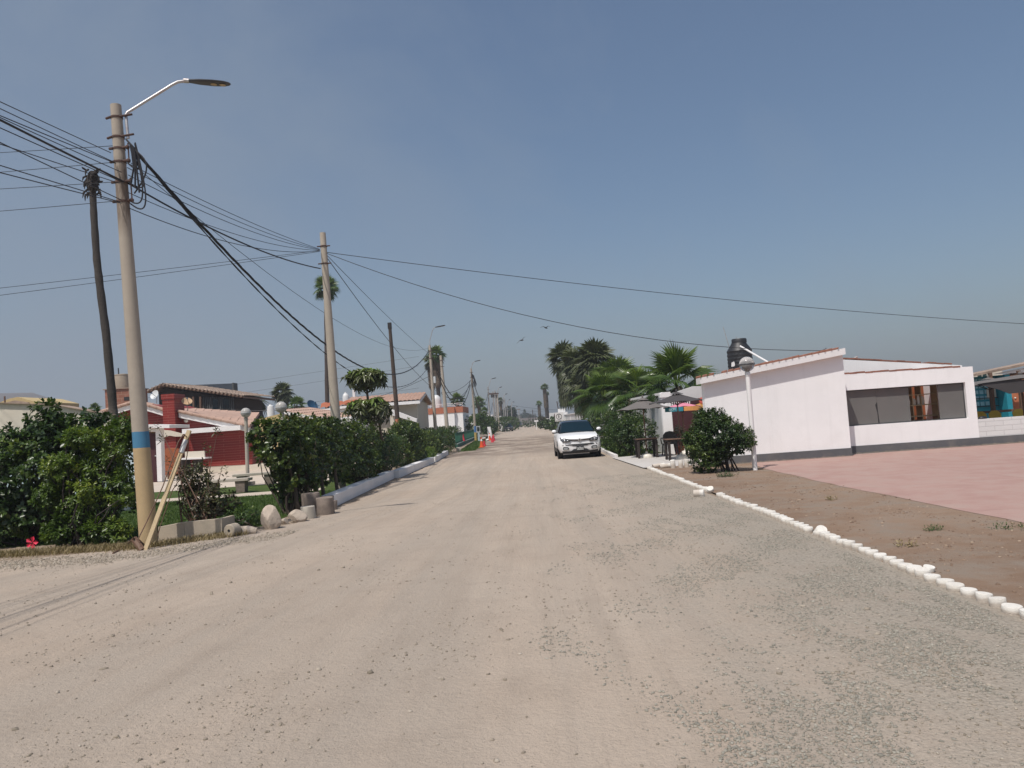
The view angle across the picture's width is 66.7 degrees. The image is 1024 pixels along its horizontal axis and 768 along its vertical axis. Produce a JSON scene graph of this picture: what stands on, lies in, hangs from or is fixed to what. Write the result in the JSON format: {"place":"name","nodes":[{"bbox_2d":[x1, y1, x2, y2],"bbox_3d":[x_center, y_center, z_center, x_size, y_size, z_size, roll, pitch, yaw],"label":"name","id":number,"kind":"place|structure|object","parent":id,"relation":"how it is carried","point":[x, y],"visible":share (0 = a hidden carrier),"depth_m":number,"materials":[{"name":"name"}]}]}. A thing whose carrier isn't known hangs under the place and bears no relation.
{"place":"outdoors","nodes":[
{"label":"outdoors","id":0,"kind":"place"},
{"bbox_2d":[0,393,47,401],"bbox_3d":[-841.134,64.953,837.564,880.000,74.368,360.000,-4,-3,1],"label":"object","id":1,"kind":"structure","parent":0,"point":[14,395],"depth_m":822.70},
{"bbox_2d":[1,397,78,406],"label":"yellow house","id":2,"kind":"structure","parent":0,"point":[31,400],"depth_m":63.60,"materials":[{"name":"tile"}]},
{"bbox_2d":[103,387,148,407],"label":"brick tower","id":3,"kind":"structure","parent":0,"point":[122,395],"depth_m":60.75,"materials":[{"name":"brick"}]},
{"bbox_2d":[114,374,128,387],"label":"water tank","id":4,"kind":"object","parent":3,"relation":"on","point":[121,380],"visible":0.67,"depth_m":61.37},
{"bbox_2d":[0,529,297,571],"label":"verge gravel","id":5,"kind":"structure","parent":0,"point":[248,539],"depth_m":12.38,"materials":[{"name":"gravel"}]},
{"bbox_2d":[0,480,354,547],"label":"lawn","id":6,"kind":"structure","parent":0,"point":[261,488],"depth_m":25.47,"materials":[{"name":"plant"}]},
{"bbox_2d":[0,402,118,493],"bbox_3d":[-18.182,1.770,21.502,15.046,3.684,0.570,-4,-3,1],"label":"house","id":7,"kind":"structure","parent":6,"relation":"on","point":[11,412],"depth_m":21.30,"materials":[{"name":"paint"}]},
{"bbox_2d":[82,167,131,510],"bbox_3d":[-11.234,-1.277,21.518,0.928,9.619,0.516,-5,-3,17],"label":"utility pole","id":8,"kind":"object","parent":6,"relation":"on","point":[108,356],"visible":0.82,"depth_m":21.54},
{"bbox_2d":[149,422,242,521],"bbox_3d":[-6.164,1.776,15.052,1.948,2.203,0.802,-4,-3,1],"label":"sparse shrub","id":9,"kind":"object","parent":6,"relation":"on","point":[198,509],"visible":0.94,"depth_m":14.99,"materials":[{"name":"green plant"}]},
{"bbox_2d":[201,477,252,493],"bbox_3d":[-9.392,3.372,25.693,1.550,0.465,0.420,-4,-3,1],"label":"concrete bench","id":10,"kind":"object","parent":6,"relation":"on","point":[241,485],"visible":0.63,"depth_m":25.52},
{"bbox_2d":[245,411,353,514],"bbox_3d":[-5.074,1.847,19.256,1.668,2.330,5.292,-4,-3,1],"label":"round leaf hedge","id":11,"kind":"object","parent":6,"relation":"on","point":[304,458],"visible":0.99,"depth_m":17.53,"materials":[{"name":"green plant"}]},
{"bbox_2d":[147,383,274,466],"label":"timber house","id":12,"kind":"structure","parent":0,"point":[205,397],"depth_m":57.58,"materials":[{"name":"brown wood"}]},
{"bbox_2d":[108,488,320,505],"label":"path","id":13,"kind":"structure","parent":0,"point":[238,495],"depth_m":24.38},
{"bbox_2d":[202,383,237,390],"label":"slate building","id":14,"kind":"structure","parent":0,"point":[232,386],"depth_m":74.75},
{"bbox_2d":[153,463,375,491],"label":"garden terrace","id":15,"kind":"structure","parent":0,"point":[257,479],"depth_m":35.97,"materials":[{"name":"concrete"}]},
{"bbox_2d":[165,448,180,474],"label":"wooden cabinet","id":16,"kind":"object","parent":15,"relation":"on","point":[167,454],"visible":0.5,"depth_m":43.50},
{"bbox_2d":[181,451,211,472],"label":"barbecue counter","id":17,"kind":"object","parent":15,"relation":"on","point":[199,455],"visible":0.62,"depth_m":43.48,"materials":[{"name":"white concrete"}]},
{"bbox_2d":[240,408,254,484],"bbox_3d":[-10.118,2.393,29.662,0.468,2.970,0.420,-4,-3,1],"label":"globe lamp post","id":18,"kind":"object","parent":15,"relation":"on","point":[245,413],"visible":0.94,"depth_m":29.60,"materials":[{"name":"metal"}]},
{"bbox_2d":[232,472,274,484],"bbox_3d":[-9.574,3.553,29.093,1.600,0.465,0.420,-4,-3,-5],"label":"concrete bench","id":19,"kind":"object","parent":15,"relation":"on","point":[265,474],"visible":0.53,"depth_m":28.92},
{"bbox_2d":[259,407,350,448],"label":"ochre house","id":20,"kind":"structure","parent":15,"relation":"on","point":[308,411],"depth_m":38.93,"materials":[{"name":"tile"}]},
{"bbox_2d":[0,424,1023,767],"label":"road","id":21,"kind":"structure","parent":0,"point":[512,476],"depth_m":5.99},
{"bbox_2d":[143,430,191,549],"bbox_3d":[-5.856,1.781,13.252,0.086,1.965,0.968,-6,-3,34],"label":"leaning plank","id":22,"kind":"object","parent":21,"relation":"on","point":[166,493],"visible":0.98,"depth_m":13.22,"materials":[{"name":"brown wood"}]},
{"bbox_2d":[138,434,186,539],"bbox_3d":[-5.920,1.717,13.225,0.080,1.701,0.934,-7,-4,44],"label":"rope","id":23,"kind":"object","parent":22,"relation":"attached to","point":[162,486],"visible":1,"depth_m":13.17,"materials":[{"name":"brown wood"}]},
{"bbox_2d":[300,505,315,518],"bbox_3d":[-4.181,2.644,15.976,0.313,0.270,0.306,-3,-3,-22],"label":"stone stump","id":24,"kind":"object","parent":21,"relation":"on","point":[309,510],"visible":0.76,"depth_m":15.86,"materials":[{"name":"concrete"}]},
{"bbox_2d":[316,496,334,515],"bbox_3d":[-3.982,2.606,16.598,0.392,0.380,0.394,-3,0,-22],"label":"stone stump","id":25,"kind":"object","parent":21,"relation":"on","point":[325,505],"visible":0.93,"depth_m":16.45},
{"bbox_2d":[10,523,881,767],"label":"road stones","id":26,"kind":"object","parent":21,"relation":"on","point":[495,760],"visible":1,"depth_m":5.73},
{"bbox_2d":[0,487,1023,767],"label":"pebbles","id":27,"kind":"object","parent":21,"relation":"on","point":[548,677],"visible":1,"depth_m":5.01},
{"bbox_2d":[552,418,600,458],"bbox_3d":[2.805,2.357,34.280,2.134,1.740,4.280,-4,-3,0],"label":"suv","id":28,"kind":"object","parent":21,"relation":"on","point":[575,436],"visible":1,"depth_m":32.55,"materials":[{"name":"white metal"}]},
{"bbox_2d":[0,432,1023,598],"bbox_3d":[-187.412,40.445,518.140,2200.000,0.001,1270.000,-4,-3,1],"label":"ground","id":29,"kind":"structure","parent":0,"point":[384,485],"depth_m":18.64,"materials":[{"name":"soil"}]},
{"bbox_2d":[0,397,136,547],"bbox_3d":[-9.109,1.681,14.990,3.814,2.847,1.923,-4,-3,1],"label":"broadleaf hedge","id":30,"kind":"object","parent":29,"relation":"on","point":[28,447],"visible":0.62,"depth_m":14.63,"materials":[{"name":"green plant"}]},
{"bbox_2d":[0,529,248,557],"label":"dry grass","id":31,"kind":"structure","parent":29,"relation":"on","point":[62,549],"depth_m":13.24,"materials":[{"name":"plant"}]},
{"bbox_2d":[105,78,230,543],"bbox_3d":[-5.877,-1.384,13.741,2.114,8.393,0.420,-3,-3,-19],"label":"lamp pole","id":32,"kind":"object","parent":29,"relation":"on","point":[144,488],"visible":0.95,"depth_m":13.47,"materials":[{"name":"concrete"}]},
{"bbox_2d":[0,142,120,199],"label":"cable","id":33,"kind":"object","parent":32,"relation":"attached to","point":[58,170],"visible":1,"depth_m":11.71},
{"bbox_2d":[0,119,124,182],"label":"cable","id":34,"kind":"object","parent":32,"relation":"attached to","point":[32,136],"visible":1,"depth_m":11.77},
{"bbox_2d":[127,183,320,268],"bbox_3d":[-6.226,-3.454,18.492,0.032,0.502,9.917,-4,-3,5],"label":"cable","id":35,"kind":"object","parent":32,"relation":"attached to","point":[218,231],"visible":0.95,"depth_m":16.64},
{"bbox_2d":[133,146,428,374],"bbox_3d":[-6.230,-2.005,34.885,0.065,2.990,42.818,-4,-3,1],"label":"cable","id":36,"kind":"object","parent":32,"relation":"attached to","point":[229,255],"visible":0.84,"depth_m":18.77,"materials":[{"name":"rubber"}]},
{"bbox_2d":[139,155,428,387],"bbox_3d":[-6.230,-1.546,34.863,0.042,3.132,42.816,-4,-3,1],"label":"cable","id":37,"kind":"object","parent":32,"relation":"attached to","point":[196,223],"visible":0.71,"depth_m":17.96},
{"bbox_2d":[101,394,274,481],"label":"brick house","id":38,"kind":"structure","parent":29,"relation":"on","point":[174,417],"depth_m":45.15,"materials":[{"name":"brick"}]},
{"bbox_2d":[149,432,157,481],"bbox_3d":[-17.326,3.560,37.479,0.432,2.510,0.130,-4,-3,1],"label":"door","id":39,"kind":"structure","parent":38,"relation":"in","point":[152,436],"depth_m":37.49,"materials":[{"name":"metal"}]},
{"bbox_2d":[158,515,234,539],"bbox_3d":[-5.788,2.636,14.245,1.242,0.320,0.542,-4,-3,1],"label":"concrete block","id":40,"kind":"object","parent":29,"relation":"on","point":[187,528],"depth_m":14.00,"materials":[{"name":"concrete"}]},
{"bbox_2d":[224,523,240,536],"bbox_3d":[-4.991,2.608,13.901,0.232,0.232,0.220,-5,-3,15],"label":"concrete roller","id":41,"kind":"object","parent":29,"relation":"on","point":[233,528],"visible":0.98,"depth_m":13.81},
{"bbox_2d":[218,503,260,526],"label":"shrub","id":42,"kind":"object","parent":29,"relation":"on","point":[241,519],"visible":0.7,"depth_m":14.71,"materials":[{"name":"green plant"}]},
{"bbox_2d":[260,505,281,529],"bbox_3d":[-4.537,2.547,14.632,0.343,0.553,0.344,-1,-4,-43],"label":"boulder","id":43,"kind":"object","parent":29,"relation":"on","point":[270,518],"visible":0.84,"depth_m":14.53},
{"bbox_2d":[270,381,296,411],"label":"fan palm","id":44,"kind":"object","parent":29,"relation":"on","point":[284,394],"visible":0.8,"depth_m":80.26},
{"bbox_2d":[288,396,306,413],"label":"tree","id":45,"kind":"object","parent":29,"relation":"on","point":[297,400],"visible":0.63,"depth_m":72.30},
{"bbox_2d":[288,509,307,522],"bbox_3d":[-4.272,2.655,15.538,0.363,0.305,0.300,-2,-4,-40],"label":"boulder","id":46,"kind":"object","parent":29,"relation":"on","point":[296,516],"visible":0.93,"depth_m":15.45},
{"bbox_2d":[301,492,319,510],"bbox_3d":[-4.361,2.603,16.922,0.421,0.470,0.414,-3,-3,-22],"label":"stone stump","id":47,"kind":"object","parent":29,"relation":"on","point":[308,499],"visible":0.63,"depth_m":16.76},
{"bbox_2d":[313,273,339,408],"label":"fan palm","id":48,"kind":"object","parent":29,"relation":"on","point":[319,285],"visible":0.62,"depth_m":75.52,"materials":[{"name":"green wood"}]},
{"bbox_2d":[317,232,345,488],"bbox_3d":[-5.428,-0.670,23.391,0.440,7.859,0.328,-4,-3,1],"label":"utility pole","id":49,"kind":"object","parent":29,"relation":"on","point":[333,384],"visible":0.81,"depth_m":23.34,"materials":[{"name":"concrete"}]},
{"bbox_2d":[327,253,820,350],"bbox_3d":[1.984,-2.493,23.806,14.989,3.969,0.019,-4,-3,-3],"label":"cable","id":50,"kind":"object","parent":49,"relation":"attached to","point":[573,325],"visible":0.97,"depth_m":23.76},
{"bbox_2d":[327,252,1022,323],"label":"cable","id":51,"kind":"object","parent":49,"relation":"attached to","point":[659,292],"visible":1,"depth_m":26.58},
{"bbox_2d":[320,399,368,441],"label":"striped roof house","id":52,"kind":"structure","parent":29,"relation":"on","point":[326,405],"depth_m":47.40,"materials":[{"name":"orange paint"}]},
{"bbox_2d":[329,418,385,484],"bbox_3d":[-4.822,2.105,24.103,1.562,2.256,5.273,-4,-3,1],"label":"round leaf hedge","id":53,"kind":"object","parent":29,"relation":"on","point":[364,466],"visible":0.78,"depth_m":23.45,"materials":[{"name":"green plant"}]},
{"bbox_2d":[322,470,393,505],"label":"kerb wall","id":54,"kind":"structure","parent":29,"relation":"on","point":[348,492],"depth_m":21.33,"materials":[{"name":"concrete"}]},
{"bbox_2d":[340,367,392,473],"bbox_3d":[-4.962,1.390,26.938,1.841,3.958,2.194,-4,-3,1],"label":"umbrella tree","id":55,"kind":"object","parent":29,"relation":"on","point":[365,380],"visible":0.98,"depth_m":26.68,"materials":[{"name":"green plant"}]},
{"bbox_2d":[340,390,431,450],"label":"pink roof house","id":56,"kind":"structure","parent":29,"relation":"on","point":[413,407],"depth_m":52.83,"materials":[{"name":"paint"}]},
{"bbox_2d":[367,429,409,472],"bbox_3d":[-4.724,2.545,29.093,1.451,1.860,5.848,-4,-3,1],"label":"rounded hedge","id":57,"kind":"object","parent":29,"relation":"on","point":[392,459],"visible":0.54,"depth_m":28.94,"materials":[{"name":"green plant"}]},
{"bbox_2d":[387,322,399,423],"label":"wooden pole","id":58,"kind":"object","parent":29,"relation":"on","point":[395,397],"visible":0.54,"depth_m":43.86,"materials":[{"name":"brown wood"}]},
{"bbox_2d":[387,417,427,468],"bbox_3d":[-4.747,2.635,35.072,1.812,2.357,4.021,-4,-3,1],"label":"rounded hedge","id":59,"kind":"object","parent":29,"relation":"on","point":[411,431],"visible":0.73,"depth_m":34.27,"materials":[{"name":"green plant"}]},
{"bbox_2d":[394,457,433,477],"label":"kerb wall","id":60,"kind":"structure","parent":29,"relation":"on","point":[400,472],"depth_m":30.80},
{"bbox_2d":[410,428,443,459],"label":"rounded hedge","id":61,"kind":"object","parent":29,"relation":"on","point":[434,441],"visible":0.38,"depth_m":41.55,"materials":[{"name":"green plant"}]},
{"bbox_2d":[428,325,444,430],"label":"lamp pole","id":62,"kind":"object","parent":29,"relation":"on","point":[433,396],"visible":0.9,"depth_m":56.12,"materials":[{"name":"metal"}]},
{"bbox_2d":[426,345,447,395],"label":"skirted palm","id":63,"kind":"object","parent":29,"relation":"on","point":[436,349],"visible":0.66,"depth_m":108.12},
{"bbox_2d":[426,428,455,453],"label":"clipped hedge","id":64,"kind":"object","parent":29,"relation":"on","point":[449,441],"visible":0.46,"depth_m":49.21,"materials":[{"name":"green plant"}]},
{"bbox_2d":[433,355,449,446],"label":"utility pole","id":65,"kind":"object","parent":29,"relation":"on","point":[444,398],"visible":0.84,"depth_m":65.65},
{"bbox_2d":[428,403,468,431],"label":"house","id":66,"kind":"structure","parent":29,"relation":"on","point":[457,415],"depth_m":96.11,"materials":[{"name":"white paint"}]},
{"bbox_2d":[455,430,474,446],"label":"green fence","id":67,"kind":"object","parent":29,"relation":"on","point":[468,436],"visible":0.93,"depth_m":72.11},
{"bbox_2d":[469,360,479,439],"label":"lamp pole","id":68,"kind":"object","parent":29,"relation":"on","point":[472,377],"visible":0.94,"depth_m":80.97,"materials":[{"name":"metal"}]},
{"bbox_2d":[465,412,493,434],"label":"tall hedge","id":69,"kind":"object","parent":29,"relation":"on","point":[483,427],"visible":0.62,"depth_m":99.02,"materials":[{"name":"green plant"}]},
{"bbox_2d":[495,416,514,431],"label":"tall hedge","id":70,"kind":"object","parent":29,"relation":"on","point":[503,422],"visible":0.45,"depth_m":152.56,"materials":[{"name":"green plant"}]},
{"bbox_2d":[545,338,584,415],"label":"tall palm","id":71,"kind":"object","parent":29,"relation":"on","point":[555,353],"visible":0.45,"depth_m":73.50,"materials":[{"name":"plant"}]},
{"bbox_2d":[562,367,587,413],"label":"tall palm","id":72,"kind":"object","parent":29,"relation":"on","point":[574,386],"visible":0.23,"depth_m":65.41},
{"bbox_2d":[557,344,597,419],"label":"tall palm","id":73,"kind":"object","parent":29,"relation":"on","point":[568,355],"visible":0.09,"depth_m":69.63,"materials":[{"name":"plant"}]},
{"bbox_2d":[569,337,616,411],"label":"tall palm","id":74,"kind":"object","parent":29,"relation":"on","point":[592,351],"visible":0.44,"depth_m":61.31,"materials":[{"name":"plant"}]},
{"bbox_2d":[567,370,630,425],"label":"fan palm","id":75,"kind":"object","parent":29,"relation":"on","point":[602,384],"visible":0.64,"depth_m":43.42,"materials":[{"name":"plant"}]},
{"bbox_2d":[590,355,642,401],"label":"fan palm","id":76,"kind":"object","parent":29,"relation":"on","point":[620,363],"visible":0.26,"depth_m":54.42,"materials":[{"name":"plant"}]},
{"bbox_2d":[602,365,656,413],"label":"fan palm","id":77,"kind":"object","parent":29,"relation":"on","point":[625,378],"visible":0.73,"depth_m":41.42,"materials":[{"name":"plant"}]},
{"bbox_2d":[601,441,660,456],"bbox_3d":[5.495,3.474,44.269,2.080,0.001,27.000,-4,-3,1],"label":"hedge bed","id":78,"kind":"object","parent":29,"relation":"on","point":[624,455],"depth_m":32.89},
{"bbox_2d":[592,399,646,446],"bbox_3d":[4.844,1.972,36.697,1.790,2.418,5.256,-3,-3,-11],"label":"tall shrub","id":79,"kind":"object","parent":78,"relation":"on","point":[610,413],"visible":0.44,"depth_m":35.63,"materials":[{"name":"green plant"}]},
{"bbox_2d":[601,414,659,455],"bbox_3d":[4.988,2.208,33.914,2.027,1.703,6.833,-4,-3,1],"label":"box hedge","id":80,"kind":"object","parent":78,"relation":"on","point":[615,441],"visible":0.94,"depth_m":31.48,"materials":[{"name":"green plant"}]},
{"bbox_2d":[619,392,663,452],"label":"boundary wall","id":81,"kind":"structure","parent":29,"relation":"on","point":[654,414],"depth_m":33.28,"materials":[{"name":"paint"}]},
{"bbox_2d":[658,392,674,453],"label":"gate pillar","id":82,"kind":"structure","parent":29,"relation":"on","point":[667,421],"depth_m":30.62,"materials":[{"name":"white paint"}]},
{"bbox_2d":[637,342,716,412],"bbox_3d":[7.092,0.473,33.362,3.605,4.882,4.127,-4,-3,1],"label":"fan palm","id":83,"kind":"object","parent":29,"relation":"on","point":[674,361],"visible":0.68,"depth_m":32.99,"materials":[{"name":"plant"}]},
{"bbox_2d":[663,402,701,454],"bbox_3d":[6.395,1.577,28.998,1.381,2.107,1.420,-4,-3,1],"label":"advertising parasol","id":84,"kind":"object","parent":29,"relation":"on","point":[686,406],"visible":0.83,"depth_m":28.56,"materials":[{"name":"multicoloured fabric"}]},
{"bbox_2d":[667,386,701,453],"bbox_3d":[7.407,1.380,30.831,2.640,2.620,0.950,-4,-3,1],"label":"cafe","id":85,"kind":"structure","parent":29,"relation":"on","point":[694,391],"depth_m":30.63,"materials":[{"name":"paint"}]},
{"bbox_2d":[696,347,980,463],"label":"white building","id":86,"kind":"structure","parent":29,"relation":"on","point":[827,403],"depth_m":22.55,"materials":[{"name":"paint"}]},
{"bbox_2d":[727,338,752,369],"bbox_3d":[8.344,-0.970,28.493,0.916,1.411,0.916,-4,-3,1],"label":"water tank","id":87,"kind":"object","parent":86,"relation":"on","point":[735,356],"visible":0.59,"depth_m":28.20,"materials":[{"name":"plastic"}]},
{"bbox_2d":[846,382,966,425],"bbox_3d":[11.599,0.619,23.250,3.809,1.064,0.030,-4,-3,1],"label":"window","id":88,"kind":"structure","parent":86,"relation":"in","point":[879,405],"depth_m":23.25,"materials":[{"name":"glass"}]},
{"bbox_2d":[890,384,939,420],"bbox_3d":[12.378,0.936,23.977,1.361,1.936,0.350,-4,-3,1],"label":"kitchen shelf","id":89,"kind":"object","parent":86,"relation":"in","point":[934,403],"visible":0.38,"depth_m":23.89,"materials":[{"name":"brown wood"}]},
{"bbox_2d":[914,567,930,577],"bbox_3d":[3.771,1.748,7.137,0.137,0.109,0.134,-4,-1,-35],"label":"edging log","id":90,"kind":"object","parent":29,"relation":"on","point":[920,572],"visible":0.71,"depth_m":7.11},
{"bbox_2d":[946,582,964,591],"bbox_3d":[3.745,1.728,6.572,0.142,0.087,0.139,-6,-2,35],"label":"stone","id":91,"kind":"object","parent":29,"relation":"on","point":[953,586],"visible":0.75,"depth_m":6.54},
{"bbox_2d":[960,587,977,597],"bbox_3d":[3.746,1.719,6.378,0.123,0.085,0.126,-4,-4,-4],"label":"stone","id":92,"kind":"object","parent":29,"relation":"on","point":[967,591],"visible":0.79,"depth_m":6.34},
{"bbox_2d":[975,591,992,603],"bbox_3d":[3.748,1.705,6.181,0.124,0.099,0.121,-1,-2,-4],"label":"stone","id":93,"kind":"object","parent":29,"relation":"on","point":[981,596],"visible":0.72,"depth_m":6.15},
{"bbox_2d":[988,596,1006,608],"bbox_3d":[3.745,1.695,5.997,0.120,0.104,0.122,-2,-6,-22],"label":"stone","id":94,"kind":"object","parent":29,"relation":"on","point":[996,601],"visible":0.75,"depth_m":5.96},
{"bbox_2d":[973,362,1023,417],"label":"restaurant","id":95,"kind":"structure","parent":29,"relation":"on","point":[1004,404],"depth_m":30.71,"materials":[{"name":"blue stone"}]},
{"bbox_2d":[974,371,1023,415],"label":"gazebo","id":96,"kind":"object","parent":29,"relation":"on","point":[1011,384],"visible":1,"depth_m":25.69,"materials":[{"name":"grey fabric"}]},
{"bbox_2d":[978,416,1023,444],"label":"brick wall","id":97,"kind":"structure","parent":29,"relation":"on","point":[1001,430],"depth_m":23.11,"materials":[{"name":"brick"}]},
{"bbox_2d":[1001,603,1022,615],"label":"stone","id":98,"kind":"object","parent":29,"relation":"on","point":[1010,608],"visible":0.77,"depth_m":5.77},
{"bbox_2d":[0,0,1023,417],"label":"sky","id":99,"kind":"structure","parent":0,"point":[863,156],"materials":[{"name":"blue"}]},
{"bbox_2d":[614,453,697,467],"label":"patio","id":100,"kind":"structure","parent":0,"point":[644,462],"depth_m":27.04,"materials":[{"name":"concrete"}]},
{"bbox_2d":[616,395,670,457],"bbox_3d":[4.931,1.570,28.925,1.943,2.318,1.943,-5,-3,25],"label":"parasol","id":101,"kind":"object","parent":100,"relation":"on","point":[642,403],"visible":0.99,"depth_m":28.68,"materials":[{"name":"grey fabric"}]},
{"bbox_2d":[634,437,658,458],"bbox_3d":[4.986,2.366,28.886,0.820,0.720,0.800,-4,-3,1],"label":"cafe table","id":102,"kind":"object","parent":100,"relation":"on","point":[637,444],"visible":1,"depth_m":28.55,"materials":[{"name":"brown wood"}]},
{"bbox_2d":[660,431,678,455],"bbox_3d":[5.940,2.227,29.352,0.618,0.919,0.552,-4,-3,1],"label":"plastic chair","id":103,"kind":"object","parent":100,"relation":"on","point":[669,434],"visible":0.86,"depth_m":29.16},
{"bbox_2d":[649,389,701,459],"bbox_3d":[5.701,1.364,26.567,1.916,2.388,1.917,-4,-3,1],"label":"parasol","id":104,"kind":"object","parent":100,"relation":"on","point":[677,397],"visible":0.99,"depth_m":26.37,"materials":[{"name":"fabric"}]},
{"bbox_2d":[663,438,691,460],"bbox_3d":[5.629,2.197,26.378,0.860,0.720,0.800,-4,-3,1],"label":"cafe table","id":105,"kind":"object","parent":100,"relation":"on","point":[667,441],"visible":0.56,"depth_m":26.05,"materials":[{"name":"brown wood"}]},
{"bbox_2d":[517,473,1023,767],"bbox_3d":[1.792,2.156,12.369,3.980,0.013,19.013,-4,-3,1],"label":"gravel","id":106,"kind":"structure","parent":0,"point":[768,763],"depth_m":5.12,"materials":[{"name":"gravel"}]},
{"bbox_2d":[655,463,1023,607],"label":"dirt strip","id":107,"kind":"object","parent":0,"point":[1003,570],"visible":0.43,"depth_m":9.92,"materials":[{"name":"soil"}]},
{"bbox_2d":[680,406,757,472],"bbox_3d":[5.333,1.419,20.082,1.945,1.779,1.562,-4,-3,1],"label":"clipped shrub","id":108,"kind":"object","parent":107,"relation":"on","point":[703,444],"visible":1,"depth_m":19.79,"materials":[{"name":"green plant"}]},
{"bbox_2d":[739,357,757,469],"bbox_3d":[6.110,0.761,19.891,0.402,2.935,0.402,-4,-3,1],"label":"globe lamp post","id":109,"kind":"object","parent":107,"relation":"on","point":[746,365],"visible":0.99,"depth_m":19.84,"materials":[{"name":"white metal"}]},
{"bbox_2d":[678,466,1023,594],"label":"dirt clods","id":110,"kind":"object","parent":107,"relation":"on","point":[949,546],"visible":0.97,"depth_m":10.16,"materials":[{"name":"soil"}]},
{"bbox_2d":[757,443,1023,522],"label":"pavement","id":111,"kind":"structure","parent":0,"point":[988,480],"depth_m":15.98,"materials":[{"name":"concrete"}]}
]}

